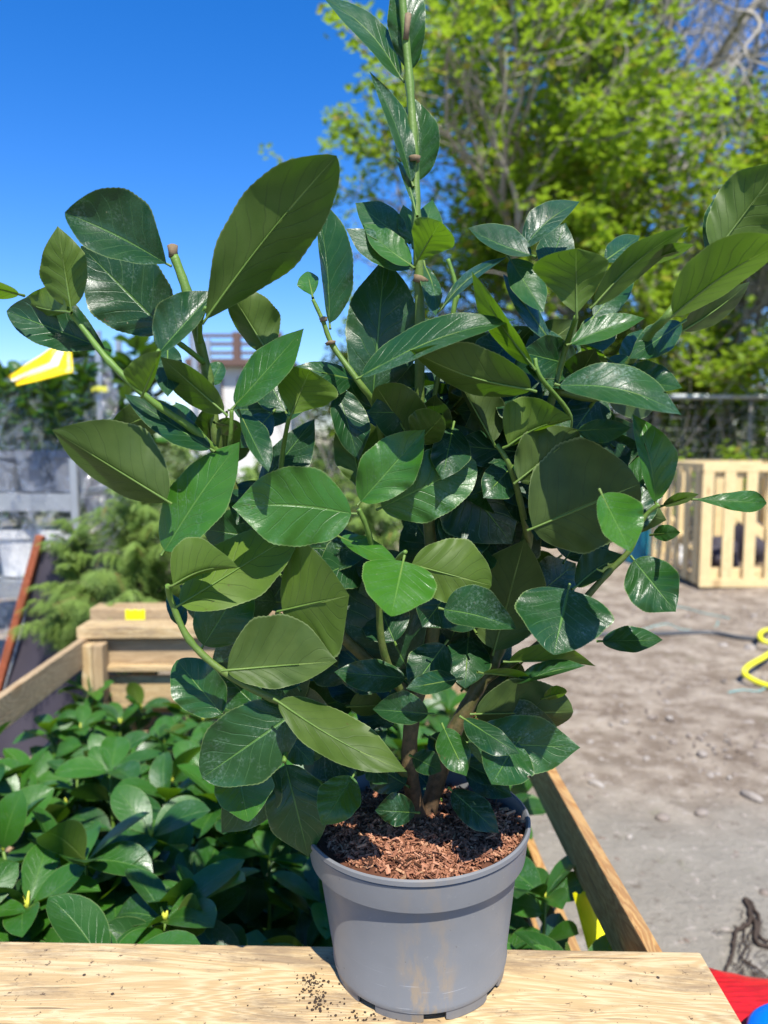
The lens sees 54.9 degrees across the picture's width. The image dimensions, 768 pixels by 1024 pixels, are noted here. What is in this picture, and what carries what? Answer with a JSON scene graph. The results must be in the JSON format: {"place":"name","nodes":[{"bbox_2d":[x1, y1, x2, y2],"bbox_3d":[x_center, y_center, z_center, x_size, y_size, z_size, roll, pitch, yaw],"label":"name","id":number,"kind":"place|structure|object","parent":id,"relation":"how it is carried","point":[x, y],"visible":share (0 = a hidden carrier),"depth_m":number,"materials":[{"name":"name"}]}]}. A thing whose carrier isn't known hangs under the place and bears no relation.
{"place":"outdoors","nodes":[
{"label":"outdoors","id":0,"kind":"place"},
{"bbox_2d":[185,332,309,481],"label":"terrace building","id":1,"kind":"structure","parent":0,"point":[234,367],"depth_m":14.80,"materials":[{"name":"white paint"}]},
{"bbox_2d":[214,380,222,400],"bbox_3d":[-3.432,-2.375,14.823,0.399,0.636,0.082,0,5,0],"label":"window frame","id":2,"kind":"structure","parent":1,"relation":"in","point":[219,387],"depth_m":14.78,"materials":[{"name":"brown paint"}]},
{"bbox_2d":[0,445,767,977],"bbox_3d":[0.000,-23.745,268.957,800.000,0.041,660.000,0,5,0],"label":"ground","id":3,"kind":"structure","parent":0,"point":[676,855],"depth_m":2.77,"materials":[{"name":"grey sand"}]},
{"bbox_2d":[0,362,43,559],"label":"potted shrub","id":4,"kind":"object","parent":3,"relation":"on","point":[10,448],"visible":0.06,"depth_m":4.69,"materials":[{"name":"green plant"}]},
{"bbox_2d":[0,375,79,525],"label":"potted shrub","id":5,"kind":"object","parent":3,"relation":"on","point":[39,513],"visible":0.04,"depth_m":4.70,"materials":[{"name":"green plant"}]},
{"bbox_2d":[4,518,109,655],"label":"conifer shrub","id":6,"kind":"object","parent":3,"relation":"on","point":[65,636],"visible":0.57,"depth_m":2.72,"materials":[{"name":"green plant"}]},
{"bbox_2d":[6,393,112,449],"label":"hedge bush","id":7,"kind":"object","parent":3,"relation":"on","point":[74,396],"visible":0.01,"depth_m":23.77,"materials":[{"name":"green plant"}]},
{"bbox_2d":[0,458,130,689],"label":"plant trolley","id":8,"kind":"object","parent":3,"relation":"on","point":[70,501],"visible":0.06,"depth_m":3.01,"materials":[{"name":"grey metal"}]},
{"bbox_2d":[0,366,29,490],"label":"potted shrub","id":9,"kind":"object","parent":8,"relation":"on","point":[5,373],"visible":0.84,"depth_m":3.16,"materials":[{"name":"green plant"}]},
{"bbox_2d":[0,381,38,449],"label":"potted shrub","id":10,"kind":"object","parent":8,"relation":"on","point":[14,438],"visible":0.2,"depth_m":3.39,"materials":[{"name":"green plant"}]},
{"bbox_2d":[0,511,48,576],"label":"potted shrub","id":11,"kind":"object","parent":8,"relation":"on","point":[16,562],"visible":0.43,"depth_m":3.10,"materials":[{"name":"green plant"}]},
{"bbox_2d":[6,360,68,491],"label":"potted shrub","id":12,"kind":"object","parent":8,"relation":"on","point":[31,477],"visible":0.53,"depth_m":3.08,"materials":[{"name":"green plant"}]},
{"bbox_2d":[31,380,78,449],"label":"potted shrub","id":13,"kind":"object","parent":8,"relation":"on","point":[52,439],"visible":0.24,"depth_m":3.39,"materials":[{"name":"green plant"}]},
{"bbox_2d":[36,511,89,544],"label":"potted shrub","id":14,"kind":"object","parent":8,"relation":"on","point":[50,531],"visible":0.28,"depth_m":3.09,"materials":[{"name":"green plant"}]},
{"bbox_2d":[0,348,129,683],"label":"chain-link fence","id":15,"kind":"object","parent":8,"relation":"attached to","point":[50,363],"visible":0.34,"depth_m":3.00,"materials":[{"name":"metal"}]},
{"bbox_2d":[36,355,103,491],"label":"potted shrub","id":16,"kind":"object","parent":8,"relation":"on","point":[81,379],"visible":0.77,"depth_m":3.06,"materials":[{"name":"green plant"}]},
{"bbox_2d":[41,381,117,540],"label":"potted shrub","id":17,"kind":"object","parent":3,"relation":"on","point":[82,508],"visible":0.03,"depth_m":4.87,"materials":[{"name":"green plant"}]},
{"bbox_2d":[0,534,159,756],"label":"black tarp","id":18,"kind":"object","parent":3,"relation":"on","point":[30,656],"visible":0.17,"depth_m":2.80,"materials":[{"name":"fabric"}]},
{"bbox_2d":[95,331,210,539],"bbox_3d":[-1.234,-0.065,4.061,0.540,1.780,0.420,0,5,0],"label":"plant trolley","id":19,"kind":"object","parent":3,"relation":"on","point":[98,357],"visible":0.03,"depth_m":3.86,"materials":[{"name":"grey metal"}]},
{"bbox_2d":[92,386,105,391],"bbox_3d":[-1.473,-0.637,3.829,0.085,0.034,0.009,0,5,0],"label":"plant label","id":20,"kind":"object","parent":19,"relation":"attached to","point":[102,387],"visible":0.47,"depth_m":3.83,"materials":[{"name":"yellow plastic"}]},
{"bbox_2d":[67,334,156,522],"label":"potted shrub","id":21,"kind":"object","parent":19,"relation":"on","point":[123,360],"visible":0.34,"depth_m":3.99,"materials":[{"name":"green plant"}]},
{"bbox_2d":[72,339,175,507],"bbox_3d":[-1.470,-0.489,4.244,0.602,1.049,0.375,-3,6,-28],"label":"potted shrub","id":22,"kind":"object","parent":19,"relation":"on","point":[159,440],"visible":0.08,"depth_m":4.19,"materials":[{"name":"green plant"}]},
{"bbox_2d":[158,405,190,478],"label":"hedge bush","id":23,"kind":"object","parent":3,"relation":"on","point":[162,451],"visible":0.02,"depth_m":21.52,"materials":[{"name":"green plant"}]},
{"bbox_2d":[90,597,433,730],"bbox_3d":[-0.297,0.562,3.045,1.282,0.638,1.345,0,5,0],"label":"wooden crate","id":24,"kind":"object","parent":3,"relation":"on","point":[116,611],"visible":0.03,"depth_m":2.35,"materials":[{"name":"brown wood"}]},
{"bbox_2d":[40,469,182,674],"bbox_3d":[-0.884,0.219,2.628,0.609,0.755,0.676,-3,6,-31],"label":"conifer shrub","id":25,"kind":"object","parent":24,"relation":"in","point":[134,514],"visible":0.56,"depth_m":2.55,"materials":[{"name":"green plant"}]},
{"bbox_2d":[125,609,144,619],"bbox_3d":[-0.790,0.330,2.347,0.062,0.042,0.003,0,5,0],"label":"yellow sticker","id":26,"kind":"object","parent":24,"relation":"attached to","point":[134,614],"visible":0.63,"depth_m":2.35,"materials":[{"name":"yellow paper"}]},
{"bbox_2d":[109,443,209,602],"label":"conifer shrub","id":27,"kind":"object","parent":24,"relation":"in","point":[187,455],"visible":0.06,"depth_m":2.91,"materials":[{"name":"green plant"}]},
{"bbox_2d":[161,455,261,595],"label":"conifer shrub","id":28,"kind":"object","parent":24,"relation":"in","point":[252,474],"visible":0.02,"depth_m":2.57,"materials":[{"name":"green plant"}]},
{"bbox_2d":[310,459,355,530],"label":"conifer shrub","id":29,"kind":"object","parent":24,"relation":"in","point":[321,462],"visible":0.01,"depth_m":2.88,"materials":[{"name":"green plant"}]},
{"bbox_2d":[339,471,402,550],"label":"conifer shrub","id":30,"kind":"object","parent":24,"relation":"in","point":[388,536],"visible":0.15,"depth_m":2.65,"materials":[{"name":"green plant"}]},
{"bbox_2d":[310,405,339,479],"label":"hedge bush","id":31,"kind":"object","parent":3,"relation":"on","point":[321,444],"visible":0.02,"depth_m":22.55,"materials":[{"name":"green plant"}]},
{"bbox_2d":[224,333,429,531],"bbox_3d":[-0.265,-1.025,10.290,3.959,2.975,3.802,0,5,0],"label":"hedge shrub","id":32,"kind":"object","parent":3,"relation":"on","point":[330,472],"visible":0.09,"depth_m":10.17,"materials":[{"name":"green plant"}]},
{"bbox_2d":[0,620,740,1023],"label":"wooden crate","id":33,"kind":"object","parent":3,"relation":"on","point":[636,976],"visible":0.32,"depth_m":0.78,"materials":[{"name":"brown wood"}]},
{"bbox_2d":[0,721,71,870],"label":"laurel bush","id":34,"kind":"object","parent":33,"relation":"in","point":[11,769],"visible":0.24,"depth_m":1.48,"materials":[{"name":"green plant"}]},
{"bbox_2d":[0,844,99,942],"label":"laurel bush","id":35,"kind":"object","parent":33,"relation":"in","point":[43,879],"visible":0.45,"depth_m":1.07,"materials":[{"name":"green plant"}]},
{"bbox_2d":[3,748,110,836],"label":"laurel bush","id":36,"kind":"object","parent":33,"relation":"in","point":[46,767],"visible":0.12,"depth_m":1.65,"materials":[{"name":"green plant"}]},
{"bbox_2d":[12,705,131,820],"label":"laurel bush","id":37,"kind":"object","parent":33,"relation":"in","point":[81,720],"visible":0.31,"depth_m":1.92,"materials":[{"name":"green plant"}]},
{"bbox_2d":[0,790,172,926],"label":"laurel bush","id":38,"kind":"object","parent":33,"relation":"in","point":[73,842],"visible":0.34,"depth_m":1.14,"materials":[{"name":"green plant"}]},
{"bbox_2d":[54,673,169,822],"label":"laurel bush","id":39,"kind":"object","parent":33,"relation":"in","point":[138,714],"visible":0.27,"depth_m":2.15,"materials":[{"name":"green plant"}]},
{"bbox_2d":[77,731,172,879],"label":"laurel bush","id":40,"kind":"object","parent":33,"relation":"in","point":[135,738],"visible":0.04,"depth_m":1.67,"materials":[{"name":"green plant"}]},
{"bbox_2d":[54,736,212,879],"bbox_3d":[-0.480,0.733,1.508,0.360,0.504,0.274,5,7,42],"label":"laurel bush","id":41,"kind":"object","parent":33,"relation":"in","point":[165,782],"visible":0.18,"depth_m":1.52,"materials":[{"name":"green plant"}]},
{"bbox_2d":[46,858,294,945],"bbox_3d":[-0.287,0.752,0.977,0.357,0.563,0.288,-5,7,-45],"label":"laurel bush","id":42,"kind":"object","parent":33,"relation":"in","point":[189,908],"visible":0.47,"depth_m":1.01,"materials":[{"name":"green plant"}]},
{"bbox_2d":[131,715,214,837],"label":"laurel bush","id":43,"kind":"object","parent":33,"relation":"in","point":[168,732],"visible":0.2,"depth_m":1.87,"materials":[{"name":"green plant"}]},
{"bbox_2d":[160,702,228,751],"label":"laurel bush","id":44,"kind":"object","parent":33,"relation":"in","point":[175,708],"visible":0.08,"depth_m":2.08,"materials":[{"name":"green plant"}]},
{"bbox_2d":[94,785,307,933],"bbox_3d":[-0.283,0.735,1.271,0.388,0.544,0.299,-2,6,-19],"label":"laurel bush","id":45,"kind":"object","parent":33,"relation":"in","point":[262,843],"visible":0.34,"depth_m":1.25,"materials":[{"name":"green plant"}]},
{"bbox_2d":[173,722,308,858],"bbox_3d":[-0.311,0.700,1.699,0.362,0.533,0.327,-1,5,-9],"label":"laurel bush","id":46,"kind":"object","parent":33,"relation":"in","point":[180,747],"visible":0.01,"depth_m":1.64,"materials":[{"name":"green plant"}]},
{"bbox_2d":[177,760,309,928],"bbox_3d":[-0.251,0.732,1.451,0.293,0.516,0.276,-4,7,-36],"label":"laurel bush","id":47,"kind":"object","parent":33,"relation":"in","point":[201,789],"visible":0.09,"depth_m":1.39,"materials":[{"name":"green plant"}]},
{"bbox_2d":[262,857,332,946],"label":"laurel bush","id":48,"kind":"object","parent":33,"relation":"in","point":[307,930],"visible":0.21,"depth_m":1.17,"materials":[{"name":"green plant"}]},
{"bbox_2d":[306,890,332,945],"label":"laurel bush","id":49,"kind":"object","parent":33,"relation":"in","point":[310,902],"depth_m":1.18,"materials":[{"name":"green plant"}]},
{"bbox_2d":[247,957,396,1020],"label":"soil crumbs","id":50,"kind":"object","parent":33,"relation":"on","point":[316,998],"visible":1,"depth_m":0.74,"materials":[{"name":"brown soil"}]},
{"bbox_2d":[348,710,357,719],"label":"laurel bush","id":51,"kind":"object","parent":33,"relation":"in","point":[354,715],"visible":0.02,"depth_m":2.13,"materials":[{"name":"green plant"}]},
{"bbox_2d":[0,0,767,1022],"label":"potted laurel","id":52,"kind":"object","parent":33,"relation":"on","point":[480,464],"visible":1,"depth_m":0.67,"materials":[{"name":"green plant"}]},
{"bbox_2d":[387,701,448,757],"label":"laurel bush","id":53,"kind":"object","parent":33,"relation":"in","point":[434,726],"visible":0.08,"depth_m":1.90,"materials":[{"name":"green plant"}]},
{"bbox_2d":[384,709,454,759],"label":"laurel bush","id":54,"kind":"object","parent":33,"relation":"in","point":[389,742],"depth_m":1.66,"materials":[{"name":"green plant"}]},
{"bbox_2d":[421,688,465,736],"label":"laurel bush","id":55,"kind":"object","parent":33,"relation":"in","point":[451,697],"visible":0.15,"depth_m":2.07,"materials":[{"name":"green plant"}]},
{"bbox_2d":[509,914,515,928],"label":"laurel bush","id":56,"kind":"object","parent":33,"relation":"in","point":[512,924],"visible":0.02,"depth_m":1.13,"materials":[{"name":"green plant"}]},
{"bbox_2d":[509,779,545,887],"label":"laurel bush","id":57,"kind":"object","parent":33,"relation":"in","point":[532,804],"visible":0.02,"depth_m":1.49,"materials":[{"name":"green plant"}]},
{"bbox_2d":[507,855,612,950],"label":"laurel bush","id":58,"kind":"object","parent":33,"relation":"in","point":[538,892],"visible":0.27,"depth_m":1.12,"materials":[{"name":"green plant"}]},
{"bbox_2d":[573,891,604,948],"bbox_3d":[0.304,0.600,1.080,0.024,0.087,0.057,-3,6,-30],"label":"plant label","id":59,"kind":"object","parent":33,"relation":"attached to","point":[592,929],"visible":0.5,"depth_m":1.08,"materials":[{"name":"yellow plastic"}]},
{"bbox_2d":[430,305,525,371],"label":"hedge shrub","id":60,"kind":"object","parent":3,"relation":"on","point":[519,318],"visible":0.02,"depth_m":10.33,"materials":[{"name":"green plant"}]},
{"bbox_2d":[259,0,767,462],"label":"maple tree","id":61,"kind":"object","parent":3,"relation":"on","point":[584,148],"visible":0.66,"depth_m":9.20,"materials":[{"name":"green plant"}]},
{"bbox_2d":[368,394,767,534],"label":"wire fence","id":62,"kind":"object","parent":3,"relation":"on","point":[751,398],"visible":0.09,"depth_m":9.14,"materials":[{"name":"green metal"}]},
{"bbox_2d":[588,779,604,787],"bbox_3d":[0.752,0.959,2.608,0.034,0.024,0.064,-5,7,-41],"label":"stone","id":63,"kind":"object","parent":3,"relation":"on","point":[596,783],"visible":1,"depth_m":2.60,"materials":[{"name":"grey stone"}]},
{"bbox_2d":[627,834,632,839],"bbox_3d":[0.749,0.992,2.257,0.017,0.013,0.031,4,7,37],"label":"stone","id":64,"kind":"object","parent":3,"relation":"on","point":[629,836],"visible":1,"depth_m":2.25,"materials":[{"name":"white stone"}]},
{"bbox_2d":[624,529,655,563],"bbox_3d":[2.584,0.203,7.451,0.309,0.620,0.309,0,5,0],"label":"drum","id":65,"kind":"object","parent":3,"relation":"on","point":[641,548],"visible":0.15,"depth_m":7.32,"materials":[{"name":"teal plastic"}]},
{"bbox_2d":[526,561,767,952],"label":"gravel","id":66,"kind":"structure","parent":3,"relation":"on","point":[671,741],"depth_m":3.11,"materials":[{"name":"grey gravel"}]},
{"bbox_2d":[655,813,669,821],"bbox_3d":[0.895,0.981,2.375,0.051,0.023,0.045,0,5,0],"label":"stone","id":67,"kind":"object","parent":3,"relation":"on","point":[662,817],"visible":1,"depth_m":2.36,"materials":[{"name":"beige stone"}]},
{"bbox_2d":[562,296,766,531],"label":"hedge shrub","id":68,"kind":"object","parent":3,"relation":"on","point":[635,327],"visible":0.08,"depth_m":9.84,"materials":[{"name":"green plant"}]},
{"bbox_2d":[589,262,767,484],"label":"maple sapling","id":69,"kind":"object","parent":3,"relation":"on","point":[718,329],"visible":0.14,"depth_m":10.32,"materials":[{"name":"green plant"}]},
{"bbox_2d":[620,414,740,477],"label":"hedge bush","id":70,"kind":"object","parent":3,"relation":"on","point":[689,441],"depth_m":21.74,"materials":[{"name":"green plant"}]},
{"bbox_2d":[645,620,718,629],"bbox_3d":[1.962,0.752,4.849,0.664,0.007,0.183,-1,5,-13],"label":"twine","id":71,"kind":"object","parent":3,"relation":"on","point":[674,626],"visible":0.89,"depth_m":4.86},
{"bbox_2d":[599,630,767,641],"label":"pipe","id":72,"kind":"object","parent":3,"relation":"on","point":[704,632],"visible":0.58,"depth_m":4.61,"materials":[{"name":"grey plastic"}]},
{"bbox_2d":[673,473,693,544],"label":"weed clump","id":73,"kind":"object","parent":3,"relation":"on","point":[674,492],"visible":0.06,"depth_m":8.67,"materials":[{"name":"green plant"}]},
{"bbox_2d":[656,448,713,542],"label":"weed clump","id":74,"kind":"object","parent":3,"relation":"on","point":[693,484],"visible":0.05,"depth_m":8.65,"materials":[{"name":"green plant"}]},
{"bbox_2d":[617,347,767,526],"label":"hedge shrub","id":75,"kind":"object","parent":3,"relation":"on","point":[727,431],"visible":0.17,"depth_m":10.25,"materials":[{"name":"green plant"}]},
{"bbox_2d":[695,808,708,816],"bbox_3d":[1.032,0.978,2.403,0.049,0.022,0.037,0,5,0],"label":"stone","id":76,"kind":"object","parent":3,"relation":"on","point":[701,812],"visible":1,"depth_m":2.39,"materials":[{"name":"beige stone"}]},
{"bbox_2d":[697,750,707,757],"bbox_3d":[1.232,0.935,2.858,0.040,0.024,0.047,0,5,0],"label":"stone","id":77,"kind":"object","parent":3,"relation":"on","point":[702,753],"visible":1,"depth_m":2.85,"materials":[{"name":"grey stone"}]},
{"bbox_2d":[677,606,729,618],"bbox_3d":[2.207,0.709,5.307,0.543,0.007,0.174,4,7,36],"label":"twine","id":78,"kind":"object","parent":3,"relation":"on","point":[704,613],"visible":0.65,"depth_m":5.23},
{"bbox_2d":[648,460,767,586],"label":"slatted crate","id":79,"kind":"object","parent":3,"relation":"on","point":[728,476],"visible":0.57,"depth_m":6.14,"materials":[{"name":"brown wood"}]},
{"bbox_2d":[671,544,690,564],"bbox_3d":[2.767,0.468,6.822,0.230,0.343,0.266,0,5,0],"label":"sack","id":80,"kind":"object","parent":79,"relation":"in","point":[680,562],"visible":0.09,"depth_m":6.74,"materials":[{"name":"white fabric"}]},
{"bbox_2d":[691,536,739,567],"bbox_3d":[3.051,0.509,6.844,0.418,0.594,0.553,2,6,22],"label":"sack","id":81,"kind":"object","parent":79,"relation":"in","point":[716,553],"visible":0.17,"depth_m":6.62,"materials":[{"name":"fabric"}]},
{"bbox_2d":[734,519,764,563],"bbox_3d":[3.413,0.350,6.963,0.338,0.729,0.521,-2,6,-20],"label":"sack","id":82,"kind":"object","parent":79,"relation":"in","point":[759,542],"visible":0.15,"depth_m":6.81,"materials":[{"name":"fabric"}]},
{"bbox_2d":[650,0,767,204],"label":"bare tree","id":83,"kind":"object","parent":3,"relation":"on","point":[700,46],"visible":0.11,"depth_m":16.54,"materials":[{"name":"plant"}]},
{"bbox_2d":[693,445,747,536],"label":"weed clump","id":84,"kind":"object","parent":3,"relation":"on","point":[719,446],"visible":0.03,"depth_m":8.79,"materials":[{"name":"green plant"}]},
{"bbox_2d":[718,642,727,646],"bbox_3d":[2.014,0.794,4.389,0.061,0.040,0.061,3,6,31],"label":"stone","id":85,"kind":"object","parent":3,"relation":"on","point":[725,644],"visible":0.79,"depth_m":4.37,"materials":[{"name":"grey stone"}]},
{"bbox_2d":[694,402,767,481],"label":"hedge bush","id":86,"kind":"object","parent":3,"relation":"on","point":[763,409],"visible":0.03,"depth_m":22.82,"materials":[{"name":"green plant"}]},
{"bbox_2d":[703,361,767,488],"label":"hedge shrub","id":87,"kind":"object","parent":3,"relation":"on","point":[752,432],"visible":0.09,"depth_m":10.46,"materials":[{"name":"green plant"}]},
{"bbox_2d":[709,968,767,1023],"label":"plastic tub","id":88,"kind":"object","parent":3,"relation":"on","point":[746,997],"visible":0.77,"depth_m":1.06,"materials":[{"name":"red plastic"}]},
{"bbox_2d":[712,897,767,977],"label":"dead root","id":89,"kind":"object","parent":3,"relation":"on","point":[750,906],"visible":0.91,"depth_m":1.79,"materials":[{"name":"brown wood"}]},
{"bbox_2d":[714,439,767,492],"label":"weed clump","id":90,"kind":"object","parent":3,"relation":"on","point":[752,454],"visible":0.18,"depth_m":8.73,"materials":[{"name":"green plant"}]},
{"bbox_2d":[728,687,765,692],"bbox_3d":[1.774,0.868,3.592,0.232,0.007,0.044,-1,6,-16],"label":"twine","id":91,"kind":"object","parent":3,"relation":"on","point":[747,690],"visible":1,"depth_m":3.59,"materials":[{"name":"plastic"}]},
{"bbox_2d":[744,644,756,649],"bbox_3d":[2.153,0.798,4.339,0.065,0.049,0.128,4,7,36],"label":"stone","id":92,"kind":"object","parent":3,"relation":"on","point":[750,647],"visible":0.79,"depth_m":4.31,"materials":[{"name":"grey stone"}]},
{"bbox_2d":[739,790,762,802],"bbox_3d":[1.250,0.967,2.514,0.036,0.032,0.085,-4,6,-34],"label":"stone","id":93,"kind":"object","parent":3,"relation":"on","point":[751,796],"visible":1,"depth_m":2.50,"materials":[{"name":"grey stone"}]},
{"bbox_2d":[741,628,767,688],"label":"garden hose","id":94,"kind":"object","parent":3,"relation":"on","point":[752,663],"visible":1,"depth_m":3.79,"materials":[{"name":"yellow rubber"}]},
{"bbox_2d":[759,889,767,895],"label":"stone","id":95,"kind":"object","parent":3,"relation":"on","point":[763,892],"visible":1,"depth_m":1.97,"materials":[{"name":"beige stone"}]},
{"bbox_2d":[0,0,767,444],"label":"sky","id":96,"kind":"structure","parent":0,"point":[172,104],"materials":[{"name":"blue"}]}
]}

